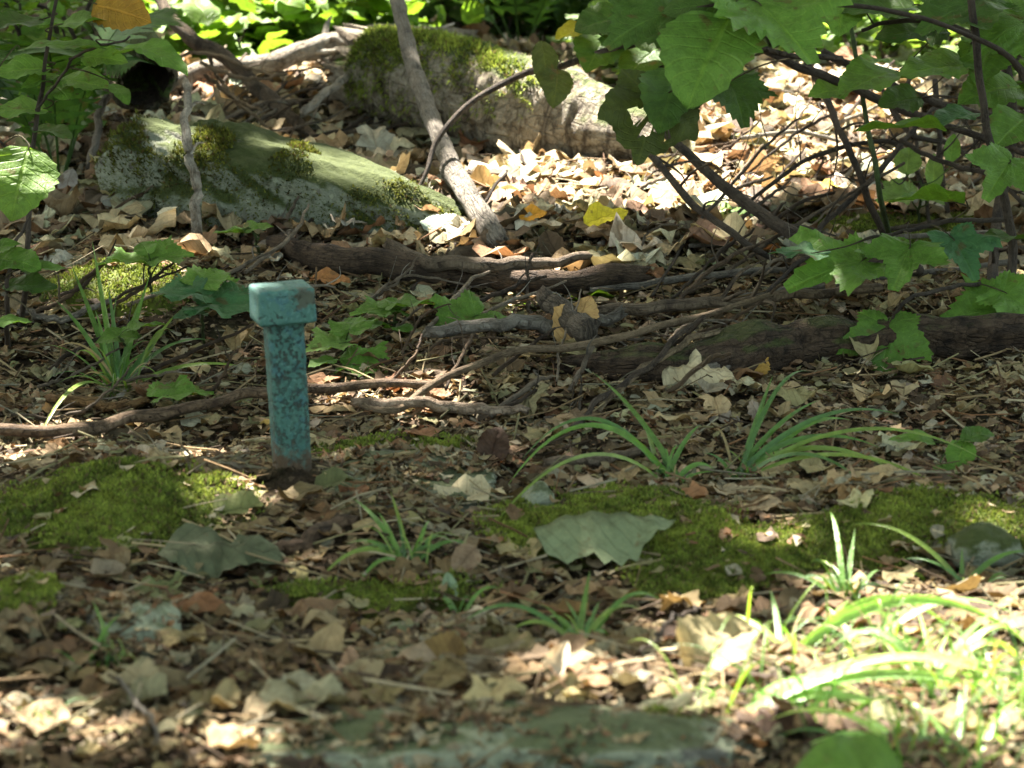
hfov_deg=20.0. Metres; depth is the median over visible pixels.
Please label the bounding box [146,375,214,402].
seedling
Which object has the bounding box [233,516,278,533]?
dead leaf
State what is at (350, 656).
dead leaf
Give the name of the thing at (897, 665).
dead leaf
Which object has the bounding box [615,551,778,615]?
moss
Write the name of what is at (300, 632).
dead leaf
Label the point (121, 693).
dead leaf
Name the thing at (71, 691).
dead leaf
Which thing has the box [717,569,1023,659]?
grass tuft
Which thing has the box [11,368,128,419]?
dead twig
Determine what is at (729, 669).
dead leaf
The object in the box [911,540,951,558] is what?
dead leaf
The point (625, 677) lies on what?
dead leaf
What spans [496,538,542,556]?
dead leaf
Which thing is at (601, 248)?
dead leaf
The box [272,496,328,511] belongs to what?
dead leaf
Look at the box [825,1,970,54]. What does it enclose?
shrub
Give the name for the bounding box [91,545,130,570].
dead leaf
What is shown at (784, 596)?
dead leaf
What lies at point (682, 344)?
long twig
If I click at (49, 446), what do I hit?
dead leaf
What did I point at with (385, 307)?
seedling
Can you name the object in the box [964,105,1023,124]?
dead twig
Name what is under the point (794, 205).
dead twig
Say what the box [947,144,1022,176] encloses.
dead twig
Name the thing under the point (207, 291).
seedling
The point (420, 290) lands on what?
dead leaf
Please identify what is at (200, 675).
dead leaf
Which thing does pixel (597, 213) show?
dead leaf
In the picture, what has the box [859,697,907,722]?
dead leaf
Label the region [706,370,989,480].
grass tuft
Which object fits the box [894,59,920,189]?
brush branch
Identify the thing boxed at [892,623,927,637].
dead leaf
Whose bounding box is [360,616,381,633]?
dead leaf
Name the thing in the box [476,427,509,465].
dead leaf
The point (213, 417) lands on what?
dead leaf
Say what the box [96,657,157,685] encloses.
dead leaf
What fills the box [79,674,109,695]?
dead leaf
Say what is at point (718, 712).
dead leaf
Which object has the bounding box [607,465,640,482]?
dead leaf
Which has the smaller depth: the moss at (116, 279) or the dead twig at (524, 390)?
the dead twig at (524, 390)
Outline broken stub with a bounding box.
[536,285,599,341]
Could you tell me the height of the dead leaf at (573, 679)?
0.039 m
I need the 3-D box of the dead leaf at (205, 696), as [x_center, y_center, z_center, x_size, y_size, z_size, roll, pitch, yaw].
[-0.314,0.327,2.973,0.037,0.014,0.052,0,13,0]
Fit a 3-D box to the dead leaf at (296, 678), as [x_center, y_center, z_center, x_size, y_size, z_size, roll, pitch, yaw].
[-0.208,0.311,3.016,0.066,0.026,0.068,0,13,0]
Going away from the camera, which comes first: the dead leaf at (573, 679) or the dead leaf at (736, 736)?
the dead leaf at (736, 736)
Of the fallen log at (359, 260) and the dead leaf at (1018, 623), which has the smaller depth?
the dead leaf at (1018, 623)
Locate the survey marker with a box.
[249,279,316,471]
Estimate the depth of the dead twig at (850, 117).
6.10 m
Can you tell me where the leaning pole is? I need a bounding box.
[390,0,509,247]
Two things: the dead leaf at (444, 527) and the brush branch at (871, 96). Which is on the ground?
the dead leaf at (444, 527)
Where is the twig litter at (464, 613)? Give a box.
[0,29,1023,767]
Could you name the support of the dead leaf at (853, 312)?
on the ground
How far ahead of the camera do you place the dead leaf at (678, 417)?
4.27 m
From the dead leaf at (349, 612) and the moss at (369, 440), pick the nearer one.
the dead leaf at (349, 612)
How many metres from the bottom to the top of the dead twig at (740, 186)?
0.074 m
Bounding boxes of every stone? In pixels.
[79,598,181,657]
[242,699,780,767]
[320,448,496,511]
[372,621,494,664]
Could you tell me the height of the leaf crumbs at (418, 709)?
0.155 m
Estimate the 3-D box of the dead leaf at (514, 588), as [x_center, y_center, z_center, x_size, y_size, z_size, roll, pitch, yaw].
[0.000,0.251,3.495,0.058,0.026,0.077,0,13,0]
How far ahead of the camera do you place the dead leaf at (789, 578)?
3.53 m
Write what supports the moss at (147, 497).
on the ground
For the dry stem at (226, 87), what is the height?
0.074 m
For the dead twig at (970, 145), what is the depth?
5.92 m
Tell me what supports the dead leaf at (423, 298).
on the ground
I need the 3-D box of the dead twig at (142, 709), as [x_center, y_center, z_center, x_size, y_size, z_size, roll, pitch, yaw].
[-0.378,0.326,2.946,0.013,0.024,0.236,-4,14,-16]
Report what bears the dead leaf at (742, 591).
on the ground
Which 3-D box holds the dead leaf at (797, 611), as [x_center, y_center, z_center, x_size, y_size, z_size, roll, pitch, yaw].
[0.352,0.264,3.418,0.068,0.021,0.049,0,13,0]
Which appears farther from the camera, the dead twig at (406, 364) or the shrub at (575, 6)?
the shrub at (575, 6)
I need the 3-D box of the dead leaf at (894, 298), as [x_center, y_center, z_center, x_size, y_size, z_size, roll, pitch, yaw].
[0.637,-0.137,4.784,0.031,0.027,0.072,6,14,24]
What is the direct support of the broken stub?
on the ground
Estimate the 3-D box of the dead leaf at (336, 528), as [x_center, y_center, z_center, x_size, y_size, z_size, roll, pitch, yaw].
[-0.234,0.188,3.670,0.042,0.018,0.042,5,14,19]
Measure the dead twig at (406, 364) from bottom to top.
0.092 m
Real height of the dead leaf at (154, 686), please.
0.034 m
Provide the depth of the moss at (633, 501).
3.77 m
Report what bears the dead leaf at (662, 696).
on the ground
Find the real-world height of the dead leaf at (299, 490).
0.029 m
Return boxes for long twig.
[350,293,770,413]
[570,315,705,430]
[594,330,721,413]
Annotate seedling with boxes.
[95,320,165,345]
[97,235,194,292]
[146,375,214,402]
[150,264,249,343]
[214,220,273,252]
[306,316,394,376]
[349,293,435,342]
[429,289,506,325]
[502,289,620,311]
[708,201,752,215]
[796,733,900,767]
[875,134,960,223]
[888,426,994,477]
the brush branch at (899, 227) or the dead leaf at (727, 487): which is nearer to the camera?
the dead leaf at (727, 487)
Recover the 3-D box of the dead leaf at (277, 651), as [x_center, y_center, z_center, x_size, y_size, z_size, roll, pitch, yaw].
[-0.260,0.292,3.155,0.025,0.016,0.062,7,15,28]
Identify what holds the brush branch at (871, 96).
on the brush branch at (993, 262)
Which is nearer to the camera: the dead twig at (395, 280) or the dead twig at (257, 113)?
the dead twig at (395, 280)
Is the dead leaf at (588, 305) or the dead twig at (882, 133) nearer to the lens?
the dead leaf at (588, 305)
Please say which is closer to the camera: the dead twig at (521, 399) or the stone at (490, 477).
the stone at (490, 477)
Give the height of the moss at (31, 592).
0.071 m
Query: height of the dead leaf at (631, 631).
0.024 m
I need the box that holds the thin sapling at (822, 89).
[808,27,891,233]
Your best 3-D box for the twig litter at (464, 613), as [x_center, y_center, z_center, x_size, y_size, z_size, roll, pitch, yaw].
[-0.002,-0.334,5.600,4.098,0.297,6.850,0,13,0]
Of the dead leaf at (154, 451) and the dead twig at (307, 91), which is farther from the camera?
the dead twig at (307, 91)
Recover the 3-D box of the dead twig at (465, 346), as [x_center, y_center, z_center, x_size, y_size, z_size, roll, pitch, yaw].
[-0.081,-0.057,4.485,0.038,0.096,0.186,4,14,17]
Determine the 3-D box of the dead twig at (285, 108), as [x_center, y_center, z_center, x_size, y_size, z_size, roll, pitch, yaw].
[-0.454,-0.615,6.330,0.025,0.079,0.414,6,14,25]
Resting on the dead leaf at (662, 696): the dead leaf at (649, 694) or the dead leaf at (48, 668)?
the dead leaf at (649, 694)
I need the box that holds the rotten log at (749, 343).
[553,312,1023,387]
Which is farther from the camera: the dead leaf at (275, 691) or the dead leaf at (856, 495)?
the dead leaf at (856, 495)
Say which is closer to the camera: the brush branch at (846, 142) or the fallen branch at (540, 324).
the fallen branch at (540, 324)
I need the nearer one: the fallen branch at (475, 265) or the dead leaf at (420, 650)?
the dead leaf at (420, 650)
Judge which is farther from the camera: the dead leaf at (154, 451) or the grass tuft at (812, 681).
the dead leaf at (154, 451)
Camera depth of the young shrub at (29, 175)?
4.67 m
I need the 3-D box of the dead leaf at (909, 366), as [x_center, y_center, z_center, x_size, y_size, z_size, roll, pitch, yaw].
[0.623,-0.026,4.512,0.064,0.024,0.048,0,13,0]
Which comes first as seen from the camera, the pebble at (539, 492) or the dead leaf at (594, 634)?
the dead leaf at (594, 634)
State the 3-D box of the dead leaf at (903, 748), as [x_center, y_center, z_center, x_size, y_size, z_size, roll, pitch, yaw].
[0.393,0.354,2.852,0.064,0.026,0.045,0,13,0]
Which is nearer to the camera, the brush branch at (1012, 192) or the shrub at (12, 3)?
the brush branch at (1012, 192)
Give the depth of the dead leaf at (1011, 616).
3.35 m
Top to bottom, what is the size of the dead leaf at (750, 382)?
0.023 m
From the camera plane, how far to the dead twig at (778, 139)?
6.02 m
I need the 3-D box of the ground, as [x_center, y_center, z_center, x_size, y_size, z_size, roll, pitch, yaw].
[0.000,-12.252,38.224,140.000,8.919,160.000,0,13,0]
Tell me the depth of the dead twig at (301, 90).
6.40 m
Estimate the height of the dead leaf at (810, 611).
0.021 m
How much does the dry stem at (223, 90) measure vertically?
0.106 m
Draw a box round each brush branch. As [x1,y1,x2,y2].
[589,266,797,292]
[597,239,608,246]
[637,135,775,259]
[651,84,800,296]
[664,131,923,275]
[688,230,1005,247]
[689,162,904,293]
[726,259,1019,297]
[737,126,931,228]
[738,74,836,180]
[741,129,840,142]
[758,219,879,292]
[765,46,1023,155]
[803,61,901,233]
[817,97,944,229]
[821,48,1023,149]
[872,217,942,231]
[881,89,1023,206]
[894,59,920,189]
[899,119,985,175]
[925,78,969,213]
[987,65,1023,279]
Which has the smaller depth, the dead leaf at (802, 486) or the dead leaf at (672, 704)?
the dead leaf at (672, 704)
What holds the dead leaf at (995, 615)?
on the ground
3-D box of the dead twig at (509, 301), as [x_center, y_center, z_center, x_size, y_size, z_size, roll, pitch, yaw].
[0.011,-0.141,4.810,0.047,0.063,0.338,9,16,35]
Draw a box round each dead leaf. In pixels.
[0,392,14,405]
[0,602,38,633]
[0,691,32,703]
[2,453,32,469]
[7,640,63,667]
[16,659,63,678]
[16,698,69,732]
[21,456,57,468]
[28,449,62,458]
[31,556,73,570]
[34,557,73,572]
[41,636,98,659]
[43,442,68,458]
[49,683,78,698]
[53,616,86,631]
[53,649,99,664]
[57,169,77,191]
[57,692,106,703]
[61,450,85,468]
[65,665,107,680]
[68,590,117,602]
[76,635,124,653]
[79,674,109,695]
[88,438,135,453]
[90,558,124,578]
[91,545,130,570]
[94,436,121,447]
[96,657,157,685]
[97,535,130,568]
[103,427,149,439]
[103,721,150,735]
[107,687,149,714]
[111,536,141,548]
[113,656,158,673]
[123,672,166,705]
[127,422,142,426]
[127,439,166,453]
[127,704,183,726]
[131,382,164,398]
[132,570,184,592]
[134,587,163,598]
[147,447,185,466]
[155,623,205,648]
[158,665,213,691]
[158,710,199,731]
[162,644,197,665]
[168,651,200,668]
[171,591,224,613]
[187,689,215,710]
[201,413,220,424]
[206,723,260,748]
[210,678,240,709]
[211,490,267,518]
[213,524,240,534]
[215,343,242,360]
[219,661,276,677]
[222,326,254,349]
[226,603,255,619]
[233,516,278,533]
[236,695,250,711]
[242,617,275,633]
[242,643,270,661]
[245,696,286,714]
[254,588,289,615]
[256,673,359,715]
[257,639,287,659]
[260,501,299,524]
[264,444,271,459]
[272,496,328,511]
[274,597,334,616]
[278,481,323,501]
[280,621,316,643]
[282,670,342,690]
[292,621,346,656]
[301,609,351,628]
[304,502,340,521]
[309,267,350,284]
[309,404,356,414]
[310,435,338,446]
[315,467,354,488]
[317,522,341,535]
[321,645,359,678]
[325,600,350,617]
[329,599,378,620]
[337,673,369,686]
[338,484,378,499]
[344,657,386,687]
[351,518,403,535]
[359,350,400,358]
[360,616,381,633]
[360,677,405,704]
[361,743,384,760]
[368,658,414,682]
[377,567,418,587]
[385,331,421,343]
[386,556,426,573]
[388,655,423,664]
[392,674,417,697]
[396,641,436,661]
[397,366,448,378]
[404,426,440,436]
[406,284,436,297]
[408,684,465,698]
[410,297,434,307]
[416,656,469,688]
[418,278,452,289]
[420,213,455,230]
[424,520,471,535]
[424,631,466,656]
[429,474,505,503]
[430,651,445,662]
[437,629,459,635]
[441,677,470,689]
[442,572,457,596]
[445,652,466,660]
[447,647,496,677]
[451,543,481,572]
[461,673,527,705]
[462,535,500,546]
[462,605,501,621]
[463,654,507,674]
[467,648,507,659]
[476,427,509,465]
[482,611,517,634]
[482,631,535,653]
[483,296,507,313]
[484,592,529,617]
[492,581,535,599]
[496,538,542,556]
[504,656,544,680]
[506,639,557,660]
[507,637,534,653]
[510,484,519,491]
[513,590,544,605]
[519,204,546,220]
[519,383,549,422]
[519,555,571,579]
[520,182,555,195]
[524,426,561,444]
[537,671,592,701]
[538,231,564,256]
[542,641,569,683]
[543,629,560,638]
[544,644,610,665]
[545,413,575,425]
[547,633,587,655]
[547,660,589,684]
[549,598,588,620]
[552,295,598,341]
[556,631,562,638]
[561,338,585,354]
[561,685,599,698]
[565,577,601,594]
[566,652,615,673]
[569,408,614,422]
[570,473,608,489]
[574,673,608,687]
[582,640,593,649]
[583,201,627,226]
[587,632,604,641]
[592,640,615,654]
[595,639,619,655]
[596,246,617,256]
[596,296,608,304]
[596,586,636,600]
[596,631,647,659]
[602,441,633,452]
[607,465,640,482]
[607,661,653,689]
[607,668,652,684]
[620,661,655,673]
[623,625,660,643]
[634,459,662,473]
[635,679,691,698]
[638,677,688,703]
[639,692,694,710]
[653,411,696,424]
[658,624,676,641]
[660,589,706,614]
[661,641,680,661]
[662,349,734,392]
[666,591,707,612]
[675,612,757,681]
[678,465,700,479]
[682,480,708,504]
[682,693,718,713]
[694,394,731,415]
[698,585,749,613]
[706,481,748,496]
[707,705,763,723]
[715,595,751,613]
[720,719,768,747]
[723,662,759,676]
[725,720,756,741]
[729,376,761,390]
[732,367,763,378]
[734,495,782,504]
[736,706,797,721]
[737,660,756,669]
[741,495,791,511]
[745,613,762,622]
[745,666,784,681]
[752,357,770,377]
[752,622,775,642]
[752,652,811,666]
[753,707,823,739]
[757,457,792,476]
[758,641,810,667]
[758,663,802,680]
[758,699,787,709]
[760,723,783,748]
[762,381,799,391]
[762,632,811,659]
[768,401,800,420]
[768,586,813,617]
[770,568,815,586]
[770,695,810,740]
[774,386,818,405]
[774,639,826,656]
[782,320,793,324]
[786,478,825,496]
[786,597,829,615]
[787,533,807,543]
[791,666,829,688]
[799,450,834,472]
[800,601,822,622]
[807,562,837,575]
[810,584,850,597]
[813,570,865,588]
[813,713,846,730]
[820,178,841,188]
[821,600,846,607]
[822,473,860,486]
[826,477,865,499]
[827,470,861,490]
[837,488,873,507]
[838,609,895,631]
[842,707,894,733]
[843,635,888,653]
[845,472,869,477]
[848,653,891,668]
[849,304,879,321]
[849,334,878,360]
[849,463,898,487]
[852,383,890,401]
[855,464,898,483]
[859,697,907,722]
[877,443,907,456]
[878,431,925,453]
[882,564,920,582]
[887,292,909,310]
[887,726,944,758]
[890,380,919,395]
[891,460,926,477]
[892,360,933,373]
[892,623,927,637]
[892,661,952,676]
[904,703,939,719]
[909,611,952,624]
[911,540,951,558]
[918,473,962,485]
[920,609,960,623]
[922,701,985,731]
[928,300,946,315]
[936,588,970,608]
[937,608,993,630]
[943,574,981,593]
[947,678,1013,703]
[947,730,976,752]
[956,602,999,612]
[962,651,979,673]
[966,565,1002,578]
[969,582,1018,599]
[976,609,998,628]
[983,472,1023,493]
[988,702,1002,714]
[990,616,1023,642]
[993,587,1023,608]
[998,680,1018,698]
[999,610,1023,620]
[1000,709,1023,730]
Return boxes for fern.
[0,7,183,177]
[477,0,566,40]
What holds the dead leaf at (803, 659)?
on the ground
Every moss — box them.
[0,455,269,559]
[0,569,64,615]
[28,257,222,319]
[249,567,516,623]
[311,428,477,457]
[457,477,756,572]
[505,702,711,728]
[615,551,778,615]
[643,506,834,594]
[726,497,948,579]
[792,207,973,243]
[829,481,1023,558]
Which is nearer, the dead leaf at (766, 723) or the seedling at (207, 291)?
the dead leaf at (766, 723)
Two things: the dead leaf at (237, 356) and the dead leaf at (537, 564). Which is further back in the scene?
the dead leaf at (237, 356)
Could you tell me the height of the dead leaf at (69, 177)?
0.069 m
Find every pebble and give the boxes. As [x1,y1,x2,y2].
[521,481,554,508]
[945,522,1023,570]
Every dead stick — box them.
[0,378,445,437]
[16,298,111,323]
[45,393,150,411]
[84,89,110,170]
[180,76,204,234]
[272,514,357,554]
[351,396,530,415]
[543,447,650,466]
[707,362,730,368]
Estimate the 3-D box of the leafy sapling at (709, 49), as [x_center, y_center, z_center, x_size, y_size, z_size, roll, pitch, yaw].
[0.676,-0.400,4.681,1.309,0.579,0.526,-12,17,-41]
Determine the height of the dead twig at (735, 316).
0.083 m
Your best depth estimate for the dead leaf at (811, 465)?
4.07 m
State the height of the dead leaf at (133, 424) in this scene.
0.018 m
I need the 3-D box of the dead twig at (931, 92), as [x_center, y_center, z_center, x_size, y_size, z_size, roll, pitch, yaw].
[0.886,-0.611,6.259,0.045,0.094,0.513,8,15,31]
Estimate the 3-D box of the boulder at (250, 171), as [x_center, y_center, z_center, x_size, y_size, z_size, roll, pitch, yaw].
[-0.411,-0.354,5.442,0.800,0.314,0.337,3,13,14]
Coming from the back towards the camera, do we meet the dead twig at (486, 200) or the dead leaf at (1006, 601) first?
the dead twig at (486, 200)
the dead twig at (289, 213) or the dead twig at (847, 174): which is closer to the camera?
the dead twig at (289, 213)
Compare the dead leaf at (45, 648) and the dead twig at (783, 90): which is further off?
the dead twig at (783, 90)
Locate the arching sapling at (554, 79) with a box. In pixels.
[418,2,663,185]
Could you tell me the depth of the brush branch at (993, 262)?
5.13 m
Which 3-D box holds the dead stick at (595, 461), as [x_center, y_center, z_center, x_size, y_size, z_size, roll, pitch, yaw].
[0.124,0.104,4.066,0.162,0.025,0.031,-2,13,-9]
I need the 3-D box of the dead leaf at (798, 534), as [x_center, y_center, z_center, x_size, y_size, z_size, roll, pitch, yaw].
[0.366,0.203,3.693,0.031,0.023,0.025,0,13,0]
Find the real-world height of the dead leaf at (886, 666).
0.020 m
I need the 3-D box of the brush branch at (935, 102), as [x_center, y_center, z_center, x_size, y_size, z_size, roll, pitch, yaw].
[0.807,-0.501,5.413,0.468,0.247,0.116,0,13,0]
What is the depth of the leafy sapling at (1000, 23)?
4.88 m
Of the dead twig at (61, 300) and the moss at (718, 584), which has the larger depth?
the dead twig at (61, 300)
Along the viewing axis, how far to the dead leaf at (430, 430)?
4.22 m
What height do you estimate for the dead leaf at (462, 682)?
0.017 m
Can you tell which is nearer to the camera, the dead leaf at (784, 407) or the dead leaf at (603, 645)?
the dead leaf at (603, 645)
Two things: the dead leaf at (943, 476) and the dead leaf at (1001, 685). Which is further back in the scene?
the dead leaf at (943, 476)
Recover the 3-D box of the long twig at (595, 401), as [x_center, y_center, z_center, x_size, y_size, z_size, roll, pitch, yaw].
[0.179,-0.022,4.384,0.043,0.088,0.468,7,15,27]
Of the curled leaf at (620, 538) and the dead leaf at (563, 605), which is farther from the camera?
the curled leaf at (620, 538)
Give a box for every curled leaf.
[157,523,283,583]
[533,510,675,565]
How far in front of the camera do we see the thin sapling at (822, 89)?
5.21 m
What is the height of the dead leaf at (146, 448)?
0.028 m
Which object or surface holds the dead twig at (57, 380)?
on the ground
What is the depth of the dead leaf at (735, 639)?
3.10 m
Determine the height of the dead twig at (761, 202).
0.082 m
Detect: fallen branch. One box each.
[155,0,357,149]
[172,15,479,90]
[299,73,347,116]
[382,237,592,273]
[422,304,627,337]
[597,259,883,321]
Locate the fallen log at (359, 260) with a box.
[266,234,654,293]
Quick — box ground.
[0,0,1023,767]
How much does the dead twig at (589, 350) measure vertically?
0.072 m
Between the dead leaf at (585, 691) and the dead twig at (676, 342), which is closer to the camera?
the dead leaf at (585, 691)
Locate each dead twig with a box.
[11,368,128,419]
[27,261,104,317]
[37,348,119,387]
[48,299,144,370]
[60,240,115,296]
[95,350,200,388]
[98,263,190,311]
[105,185,153,212]
[107,239,178,311]
[115,676,159,745]
[124,264,200,322]
[125,323,253,376]
[171,34,226,101]
[191,342,242,400]
[200,65,303,98]
[209,52,246,99]
[223,88,248,111]
[225,73,287,118]
[225,98,309,119]
[228,246,280,280]
[232,51,266,93]
[237,46,320,85]
[244,204,309,273]
[245,104,276,121]
[246,95,345,119]
[253,196,299,240]
[258,106,302,121]
[259,80,317,124]
[259,84,331,106]
[271,98,365,131]
[276,103,328,132]
[277,261,340,287]
[288,103,311,137]
[295,69,327,97]
[297,217,313,236]
[298,46,341,97]
[300,108,389,139]
[315,21,394,62]
[348,113,371,126]
[349,118,388,126]
[370,264,486,296]
[371,255,418,298]
[381,331,431,390]
[385,101,413,130]
[385,275,496,338]
[400,299,464,354]
[410,170,507,290]
[420,331,524,355]
[421,246,501,334]
[444,317,478,389]
[480,255,546,302]
[480,280,566,314]
[489,369,551,417]
[491,326,584,376]
[505,366,546,405]
[515,243,538,313]
[519,149,533,182]
[543,362,583,419]
[548,269,581,381]
[567,335,644,391]
[625,169,665,189]
[635,201,686,252]
[639,605,701,652]
[643,149,713,181]
[647,141,697,170]
[660,236,730,298]
[663,317,713,339]
[666,225,771,314]
[666,352,731,393]
[667,313,739,340]
[672,318,711,345]
[678,281,785,343]
[697,127,739,153]
[701,217,754,267]
[711,124,764,214]
[712,119,759,154]
[735,171,772,205]
[741,161,763,188]
[741,177,801,219]
[750,234,836,278]
[756,143,807,223]
[762,171,853,228]
[764,205,808,276]
[765,97,834,152]
[770,89,808,94]
[795,85,918,144]
[800,171,873,212]
[809,60,894,147]
[810,144,928,180]
[812,151,842,180]
[812,189,863,223]
[841,151,890,174]
[844,131,861,176]
[875,78,963,135]
[878,111,933,137]
[912,75,949,89]
[922,141,1018,160]
[935,120,967,153]
[940,75,967,94]
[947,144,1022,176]
[955,107,1023,134]
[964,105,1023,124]
[967,174,981,188]
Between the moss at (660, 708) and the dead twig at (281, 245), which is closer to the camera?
the moss at (660, 708)
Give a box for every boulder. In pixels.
[91,108,467,241]
[318,22,669,168]
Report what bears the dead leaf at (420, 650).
on the ground
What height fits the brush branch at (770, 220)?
0.275 m
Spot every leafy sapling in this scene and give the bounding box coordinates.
[597,0,1023,165]
[826,0,1023,146]
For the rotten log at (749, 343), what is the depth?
4.60 m
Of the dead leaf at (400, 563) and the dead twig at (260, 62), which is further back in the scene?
the dead twig at (260, 62)
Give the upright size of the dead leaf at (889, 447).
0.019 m
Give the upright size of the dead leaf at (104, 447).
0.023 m
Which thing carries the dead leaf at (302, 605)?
on the ground
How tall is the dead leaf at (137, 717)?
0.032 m
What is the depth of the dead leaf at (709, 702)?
2.98 m
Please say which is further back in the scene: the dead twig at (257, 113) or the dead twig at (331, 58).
the dead twig at (331, 58)
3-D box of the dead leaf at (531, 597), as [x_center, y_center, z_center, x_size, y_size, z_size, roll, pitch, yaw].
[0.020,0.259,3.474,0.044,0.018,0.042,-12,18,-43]
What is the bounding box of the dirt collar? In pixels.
[253,463,322,493]
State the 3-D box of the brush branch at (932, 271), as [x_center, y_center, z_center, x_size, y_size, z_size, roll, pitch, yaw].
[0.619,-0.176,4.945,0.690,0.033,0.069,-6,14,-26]
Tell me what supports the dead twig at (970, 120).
on the ground
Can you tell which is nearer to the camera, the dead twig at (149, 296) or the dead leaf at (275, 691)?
the dead leaf at (275, 691)
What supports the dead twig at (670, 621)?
on the ground
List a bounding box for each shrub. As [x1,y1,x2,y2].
[0,0,106,130]
[0,0,187,329]
[0,0,232,66]
[0,213,67,348]
[7,1,40,10]
[141,0,413,64]
[293,0,484,61]
[418,0,579,44]
[511,0,592,38]
[545,0,664,84]
[764,16,890,52]
[766,0,961,67]
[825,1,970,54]
[978,0,1023,107]
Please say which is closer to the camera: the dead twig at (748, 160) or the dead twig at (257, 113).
the dead twig at (748, 160)
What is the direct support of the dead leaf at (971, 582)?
on the ground
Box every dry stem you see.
[180,51,275,77]
[199,61,285,80]
[204,73,271,128]
[213,71,262,110]
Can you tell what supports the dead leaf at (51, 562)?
on the ground
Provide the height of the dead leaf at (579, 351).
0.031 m
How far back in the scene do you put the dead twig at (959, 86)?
6.51 m
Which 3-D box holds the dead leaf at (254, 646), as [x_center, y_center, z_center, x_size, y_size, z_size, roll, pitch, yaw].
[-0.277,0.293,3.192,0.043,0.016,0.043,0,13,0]
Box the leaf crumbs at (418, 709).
[0,207,1014,767]
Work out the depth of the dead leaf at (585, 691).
3.00 m
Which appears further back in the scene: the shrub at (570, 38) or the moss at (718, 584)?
the shrub at (570, 38)
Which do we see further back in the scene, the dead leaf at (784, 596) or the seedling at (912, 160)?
the seedling at (912, 160)
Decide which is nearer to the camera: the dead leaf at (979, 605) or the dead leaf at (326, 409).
the dead leaf at (979, 605)
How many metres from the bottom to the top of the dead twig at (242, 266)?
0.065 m
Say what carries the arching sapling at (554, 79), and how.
on the ground
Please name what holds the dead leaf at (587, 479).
on the moss at (633, 501)
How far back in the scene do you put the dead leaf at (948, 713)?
2.94 m
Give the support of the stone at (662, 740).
on the ground
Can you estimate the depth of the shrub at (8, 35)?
7.15 m
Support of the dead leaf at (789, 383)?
on the ground
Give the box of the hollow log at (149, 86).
[81,1,177,109]
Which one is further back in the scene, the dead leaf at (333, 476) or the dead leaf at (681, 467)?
the dead leaf at (681, 467)
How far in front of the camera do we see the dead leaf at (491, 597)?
3.46 m
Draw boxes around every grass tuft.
[17,697,88,741]
[34,242,260,447]
[55,601,136,672]
[327,491,463,583]
[441,586,499,621]
[466,571,657,638]
[494,374,713,524]
[628,617,1023,715]
[686,631,899,742]
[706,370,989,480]
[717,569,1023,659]
[763,512,885,601]
[773,668,1023,767]
[781,573,1022,664]
[820,604,1023,724]
[847,671,1023,767]
[852,523,1023,582]
[905,619,1023,736]
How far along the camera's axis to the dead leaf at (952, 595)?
3.40 m
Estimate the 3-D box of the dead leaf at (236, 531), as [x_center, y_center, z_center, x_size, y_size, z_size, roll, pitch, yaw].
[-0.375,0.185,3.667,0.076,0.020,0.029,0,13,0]
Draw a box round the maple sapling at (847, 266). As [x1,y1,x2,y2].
[768,0,1023,374]

